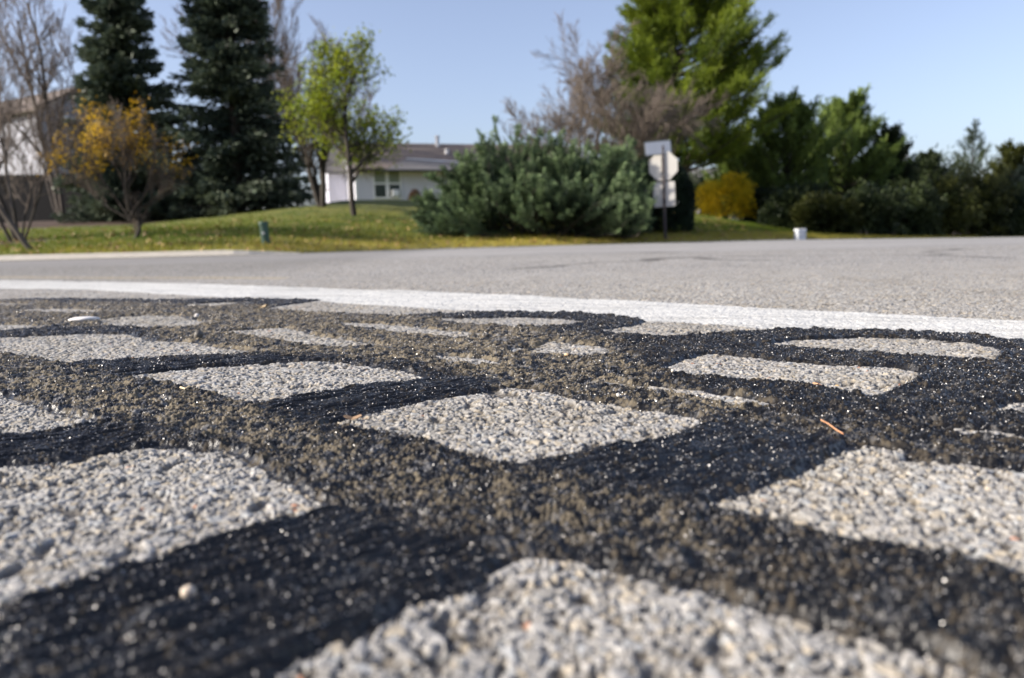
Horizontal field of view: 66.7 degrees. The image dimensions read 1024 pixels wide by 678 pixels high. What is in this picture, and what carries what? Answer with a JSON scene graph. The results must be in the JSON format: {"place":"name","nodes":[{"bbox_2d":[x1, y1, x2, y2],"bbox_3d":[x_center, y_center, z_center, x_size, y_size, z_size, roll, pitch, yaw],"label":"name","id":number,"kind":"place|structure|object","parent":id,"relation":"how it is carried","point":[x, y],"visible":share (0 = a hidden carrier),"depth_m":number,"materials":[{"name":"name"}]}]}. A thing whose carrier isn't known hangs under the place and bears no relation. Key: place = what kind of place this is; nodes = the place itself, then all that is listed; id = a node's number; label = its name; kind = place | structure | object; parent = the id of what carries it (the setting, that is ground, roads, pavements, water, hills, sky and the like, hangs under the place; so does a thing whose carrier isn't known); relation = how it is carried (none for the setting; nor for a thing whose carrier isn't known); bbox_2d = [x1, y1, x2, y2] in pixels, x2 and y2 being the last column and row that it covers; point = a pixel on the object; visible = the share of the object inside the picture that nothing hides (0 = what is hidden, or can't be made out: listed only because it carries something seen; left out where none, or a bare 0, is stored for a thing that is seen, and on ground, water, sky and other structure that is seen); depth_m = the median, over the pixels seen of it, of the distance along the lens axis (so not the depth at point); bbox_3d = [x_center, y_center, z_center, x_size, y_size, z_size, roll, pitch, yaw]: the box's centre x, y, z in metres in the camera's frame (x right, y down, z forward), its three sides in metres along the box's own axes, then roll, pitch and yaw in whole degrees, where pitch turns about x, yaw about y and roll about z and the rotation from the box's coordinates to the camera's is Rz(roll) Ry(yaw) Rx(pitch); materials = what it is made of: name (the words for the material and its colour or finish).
{"place":"outdoors","nodes":[
{"label":"outdoors","id":0,"kind":"place"},
{"bbox_2d":[0,237,1023,677],"bbox_3d":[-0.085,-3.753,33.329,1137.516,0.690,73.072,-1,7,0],"label":"road","id":1,"kind":"structure","parent":0,"point":[66,521],"depth_m":0.62,"materials":[{"name":"grey asphalt"}]},
{"bbox_2d":[0,250,298,260],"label":"curb","id":2,"kind":"structure","parent":1,"relation":"on","point":[115,255],"depth_m":13.52,"materials":[{"name":"concrete"}]},
{"bbox_2d":[344,414,361,419],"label":"dry leaf","id":3,"kind":"object","parent":1,"relation":"on","point":[351,417],"visible":1,"depth_m":0.74,"materials":[{"name":"beige plant"}]},
{"bbox_2d":[0,297,1023,677],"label":"crack sealant","id":4,"kind":"object","parent":1,"relation":"on","point":[264,603],"visible":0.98,"depth_m":0.54,"materials":[{"name":"asphalt"}]},
{"bbox_2d":[68,316,100,321],"bbox_3d":[-1.002,-0.046,1.825,0.068,0.013,0.052,-3,7,-12],"label":"pebble","id":5,"kind":"object","parent":4,"relation":"on","point":[83,318],"visible":0.84,"depth_m":1.81,"materials":[{"name":"stone"}]},
{"bbox_2d":[180,584,195,596],"bbox_3d":[-0.157,0.122,0.377,0.007,0.007,0.008,-3,7,-10],"label":"pebble","id":6,"kind":"object","parent":4,"relation":"on","point":[189,590],"visible":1,"depth_m":0.37,"materials":[{"name":"stone"}]},
{"bbox_2d":[194,330,202,338],"bbox_3d":[-0.570,-0.007,1.416,0.017,0.019,0.017,2,8,26],"label":"pebble","id":7,"kind":"object","parent":4,"relation":"on","point":[198,333],"visible":0.94,"depth_m":1.41,"materials":[{"name":"stone"}]},
{"bbox_2d":[0,297,1023,677],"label":"mineral grains","id":8,"kind":"object","parent":4,"relation":"on","point":[482,465],"visible":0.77,"depth_m":0.65,"materials":[{"name":"grey"}]},
{"bbox_2d":[821,419,843,434],"bbox_3d":[0.266,0.072,0.647,0.004,0.003,0.049,-1,7,0],"label":"pine needle","id":9,"kind":"object","parent":4,"relation":"on","point":[829,424],"visible":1,"depth_m":0.64,"materials":[{"name":"beige plant"}]},
{"bbox_2d":[0,280,1023,339],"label":"road marking","id":10,"kind":"object","parent":1,"relation":"on","point":[754,317],"visible":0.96,"depth_m":1.93,"materials":[{"name":"paint"}]},
{"bbox_2d":[0,200,1023,260],"bbox_3d":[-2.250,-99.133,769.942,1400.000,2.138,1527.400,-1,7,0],"label":"lawn","id":11,"kind":"structure","parent":0,"point":[331,207],"depth_m":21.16,"materials":[{"name":"green plant"}]},
{"bbox_2d":[0,0,42,249],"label":"bare tree","id":12,"kind":"object","parent":11,"relation":"on","point":[19,235],"visible":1,"depth_m":14.31,"materials":[{"name":"grey plant"}]},
{"bbox_2d":[0,0,90,220],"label":"bare tree","id":13,"kind":"object","parent":11,"relation":"on","point":[58,197],"visible":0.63,"depth_m":31.61,"materials":[{"name":"grey plant"}]},
{"bbox_2d":[0,38,97,241],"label":"bare tree","id":14,"kind":"object","parent":11,"relation":"on","point":[12,141],"visible":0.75,"depth_m":16.82,"materials":[{"name":"grey plant"}]},
{"bbox_2d":[0,87,117,174],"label":"house","id":15,"kind":"structure","parent":11,"relation":"on","point":[18,135],"depth_m":46.91,"materials":[{"name":"grey"}]},
{"bbox_2d":[64,116,82,139],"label":"window","id":16,"kind":"structure","parent":15,"relation":"in","point":[64,116],"depth_m":47.17,"materials":[{"name":"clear glass"}]},
{"bbox_2d":[0,174,211,222],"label":"wooden fence","id":17,"kind":"object","parent":11,"relation":"on","point":[44,210],"visible":0.07,"depth_m":34.85,"materials":[{"name":"brown wood"}]},
{"bbox_2d":[33,90,198,238],"bbox_3d":[-8.225,-3.558,16.221,3.282,3.304,1.776,-1,7,0],"label":"yellow leaved tree","id":18,"kind":"object","parent":11,"relation":"on","point":[127,148],"visible":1,"depth_m":16.20,"materials":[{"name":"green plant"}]},
{"bbox_2d":[49,0,200,222],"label":"spruce tree","id":19,"kind":"object","parent":11,"relation":"on","point":[113,49],"visible":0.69,"depth_m":26.42,"materials":[{"name":"green plant"}]},
{"bbox_2d":[145,0,328,218],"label":"spruce tree","id":20,"kind":"object","parent":11,"relation":"on","point":[230,69],"visible":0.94,"depth_m":26.97,"materials":[{"name":"green plant"}]},
{"bbox_2d":[157,0,325,207],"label":"bare tree","id":21,"kind":"object","parent":11,"relation":"on","point":[285,40],"visible":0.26,"depth_m":43.62,"materials":[{"name":"grey plant"}]},
{"bbox_2d":[258,221,269,243],"bbox_3d":[-4.907,-2.075,15.445,0.192,0.511,0.196,-5,7,1],"label":"utility pedestal","id":22,"kind":"object","parent":11,"relation":"on","point":[264,230],"visible":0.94,"depth_m":15.38,"materials":[{"name":"green plastic"}]},
{"bbox_2d":[242,13,379,174],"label":"bare tree","id":23,"kind":"object","parent":11,"relation":"on","point":[343,88],"visible":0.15,"depth_m":57.10,"materials":[{"name":"grey plant"}]},
{"bbox_2d":[272,60,363,206],"bbox_3d":[-6.237,-6.557,25.592,3.050,4.799,2.704,-1,7,0],"label":"leafy tree","id":24,"kind":"object","parent":11,"relation":"on","point":[307,152],"visible":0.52,"depth_m":25.28,"materials":[{"name":"green plant"}]},
{"bbox_2d":[280,22,412,215],"bbox_3d":[-4.887,-6.184,22.942,3.811,5.483,4.061,-1,7,0],"label":"leafy tree","id":25,"kind":"object","parent":11,"relation":"on","point":[339,129],"visible":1,"depth_m":22.50,"materials":[{"name":"green plant"}]},
{"bbox_2d":[0,214,786,254],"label":"fallen leaves","id":26,"kind":"object","parent":11,"relation":"on","point":[220,236],"visible":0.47,"depth_m":17.64,"materials":[{"name":"yellow plant"}]},
{"bbox_2d":[407,189,421,198],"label":"shrub","id":27,"kind":"object","parent":11,"relation":"on","point":[415,191],"visible":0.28,"depth_m":37.29,"materials":[{"name":"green plant"}]},
{"bbox_2d":[319,136,591,202],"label":"house","id":28,"kind":"structure","parent":11,"relation":"on","point":[399,182],"depth_m":45.59,"materials":[{"name":"white paint"}]},
{"bbox_2d":[373,172,387,198],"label":"window","id":29,"kind":"structure","parent":28,"relation":"in","point":[380,191],"depth_m":44.60,"materials":[{"name":"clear glass"}]},
{"bbox_2d":[387,172,401,198],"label":"window","id":30,"kind":"structure","parent":28,"relation":"in","point":[393,178],"depth_m":44.81,"materials":[{"name":"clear glass"}]},
{"bbox_2d":[439,172,452,195],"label":"window","id":31,"kind":"structure","parent":28,"relation":"in","point":[441,174],"depth_m":45.65,"materials":[{"name":"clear glass"}]},
{"bbox_2d":[404,114,657,240],"bbox_3d":[0.392,-4.126,20.100,6.475,3.412,5.692,-1,7,0],"label":"juniper shrub","id":32,"kind":"object","parent":11,"relation":"on","point":[492,190],"visible":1,"depth_m":19.50,"materials":[{"name":"green plant"}]},
{"bbox_2d":[493,11,729,189],"bbox_3d":[2.565,-6.787,23.840,6.845,6.710,5.682,4,9,34],"label":"bare tree","id":33,"kind":"object","parent":11,"relation":"on","point":[640,132],"visible":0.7,"depth_m":23.08,"materials":[{"name":"brown plant"}]},
{"bbox_2d":[644,140,677,242],"bbox_3d":[3.757,-3.559,19.769,0.856,2.929,0.228,-2,7,-2],"label":"road sign","id":34,"kind":"object","parent":11,"relation":"on","point":[663,164],"visible":0.97,"depth_m":19.68,"materials":[{"name":"metal"}]},
{"bbox_2d":[634,157,695,232],"bbox_3d":[4.054,-4.066,22.083,2.297,2.209,2.156,-1,7,0],"label":"shrub","id":35,"kind":"object","parent":11,"relation":"on","point":[681,214],"visible":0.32,"depth_m":21.41,"materials":[{"name":"green plant"}]},
{"bbox_2d":[591,0,800,172],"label":"pine tree","id":36,"kind":"object","parent":11,"relation":"on","point":[664,29],"visible":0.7,"depth_m":27.39,"materials":[{"name":"green plant"}]},
{"bbox_2d":[677,169,741,218],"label":"shrub","id":37,"kind":"object","parent":11,"relation":"on","point":[698,181],"visible":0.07,"depth_m":37.05,"materials":[{"name":"green plant"}]},
{"bbox_2d":[694,171,757,219],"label":"shrub","id":38,"kind":"object","parent":11,"relation":"on","point":[733,206],"visible":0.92,"depth_m":31.12,"materials":[{"name":"yellow plant"}]},
{"bbox_2d":[702,125,775,219],"bbox_3d":[10.032,-7.116,33.971,3.371,4.516,3.358,-1,7,0],"label":"evergreen tree","id":39,"kind":"object","parent":11,"relation":"on","point":[727,167],"visible":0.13,"depth_m":33.16,"materials":[{"name":"green plant"}]},
{"bbox_2d":[690,165,818,219],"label":"shrub","id":40,"kind":"object","parent":11,"relation":"on","point":[711,175],"visible":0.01,"depth_m":41.40,"materials":[{"name":"green plant"}]},
{"bbox_2d":[742,177,798,221],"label":"shrub","id":41,"kind":"object","parent":11,"relation":"on","point":[760,193],"visible":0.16,"depth_m":31.17,"materials":[{"name":"green plant"}]},
{"bbox_2d":[732,84,848,197],"bbox_3d":[11.264,-7.390,32.516,4.369,6.034,4.518,-1,7,0],"label":"evergreen tree","id":42,"kind":"object","parent":11,"relation":"on","point":[796,139],"visible":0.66,"depth_m":31.51,"materials":[{"name":"green plant"}]},
{"bbox_2d":[756,180,831,228],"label":"shrub","id":43,"kind":"object","parent":11,"relation":"on","point":[774,212],"visible":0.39,"depth_m":28.15,"materials":[{"name":"green plant"}]},
{"bbox_2d":[794,229,805,239],"bbox_3d":[8.231,-2.945,22.218,0.271,0.399,0.243,-3,7,-12],"label":"utility box","id":44,"kind":"object","parent":11,"relation":"on","point":[799,234],"visible":0.81,"depth_m":22.13,"materials":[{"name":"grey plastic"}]},
{"bbox_2d":[788,190,864,234],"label":"shrub","id":45,"kind":"object","parent":11,"relation":"on","point":[825,212],"visible":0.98,"depth_m":26.25,"materials":[{"name":"green plant"}]},
{"bbox_2d":[794,82,911,196],"bbox_3d":[15.106,-7.864,35.051,4.819,7.066,5.140,-6,9,-31],"label":"evergreen tree","id":46,"kind":"object","parent":11,"relation":"on","point":[849,115],"visible":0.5,"depth_m":34.37,"materials":[{"name":"green plant"}]},
{"bbox_2d":[836,177,916,238],"bbox_3d":[12.383,-4.550,27.183,3.073,2.174,2.825,-1,7,0],"label":"shrub","id":47,"kind":"object","parent":11,"relation":"on","point":[882,210],"visible":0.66,"depth_m":26.55,"materials":[{"name":"green plant"}]},
{"bbox_2d":[838,157,936,231],"bbox_3d":[17.998,-7.115,37.666,5.790,4.692,5.095,-4,8,-18],"label":"shrub","id":48,"kind":"object","parent":11,"relation":"on","point":[916,165],"visible":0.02,"depth_m":36.15,"materials":[{"name":"green plant"}]},
{"bbox_2d":[861,119,921,188],"bbox_3d":[17.483,-7.370,36.438,2.880,5.716,3.219,-1,7,0],"label":"evergreen tree","id":49,"kind":"object","parent":11,"relation":"on","point":[894,132],"visible":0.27,"depth_m":35.63,"materials":[{"name":"green plant"}]},
{"bbox_2d":[867,175,949,238],"bbox_3d":[14.179,-4.707,28.137,3.023,2.321,2.691,-1,7,0],"label":"shrub","id":50,"kind":"object","parent":11,"relation":"on","point":[922,219],"visible":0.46,"depth_m":27.48,"materials":[{"name":"green plant"}]},
{"bbox_2d":[905,148,956,187],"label":"evergreen tree","id":51,"kind":"object","parent":11,"relation":"on","point":[925,158],"visible":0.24,"depth_m":38.77,"materials":[{"name":"green plant"}]},
{"bbox_2d":[892,167,989,238],"bbox_3d":[16.093,-5.002,29.057,2.959,2.681,3.063,-8,10,-44],"label":"shrub","id":52,"kind":"object","parent":11,"relation":"on","point":[961,201],"visible":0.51,"depth_m":28.42,"materials":[{"name":"green plant"}]},
{"bbox_2d":[886,137,1000,238],"bbox_3d":[21.822,-7.635,39.351,7.641,5.142,7.432,-1,7,0],"label":"shrub","id":53,"kind":"object","parent":11,"relation":"on","point":[975,168],"visible":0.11,"depth_m":38.28,"materials":[{"name":"green plant"}]},
{"bbox_2d":[944,119,995,232],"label":"pine tree","id":54,"kind":"object","parent":11,"relation":"on","point":[971,134],"visible":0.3,"depth_m":44.85,"materials":[{"name":"green plant"}]},
{"bbox_2d":[942,167,1019,236],"bbox_3d":[17.995,-5.246,30.241,2.952,2.808,2.852,-8,10,-41],"label":"shrub","id":55,"kind":"object","parent":11,"relation":"on","point":[994,209],"visible":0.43,"depth_m":29.56,"materials":[{"name":"green plant"}]},
{"bbox_2d":[966,167,1023,235],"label":"shrub","id":56,"kind":"object","parent":11,"relation":"on","point":[1016,217],"visible":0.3,"depth_m":30.34,"materials":[{"name":"green plant"}]},
{"bbox_2d":[976,138,1023,191],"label":"evergreen tree","id":57,"kind":"object","parent":11,"relation":"on","point":[1012,155],"visible":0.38,"depth_m":35.15,"materials":[{"name":"green plant"}]},
{"bbox_2d":[976,165,1023,236],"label":"spruce tree","id":58,"kind":"object","parent":11,"relation":"on","point":[1019,176],"visible":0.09,"depth_m":32.67,"materials":[{"name":"green plant"}]},
{"bbox_2d":[0,0,1023,248],"label":"sky","id":59,"kind":"structure","parent":0,"point":[934,67],"materials":[{"name":"blue"}]},
{"bbox_2d":[691,168,716,241],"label":"house","id":60,"kind":"structure","parent":0,"point":[699,177],"depth_m":60.67,"materials":[{"name":"white"}]}
]}

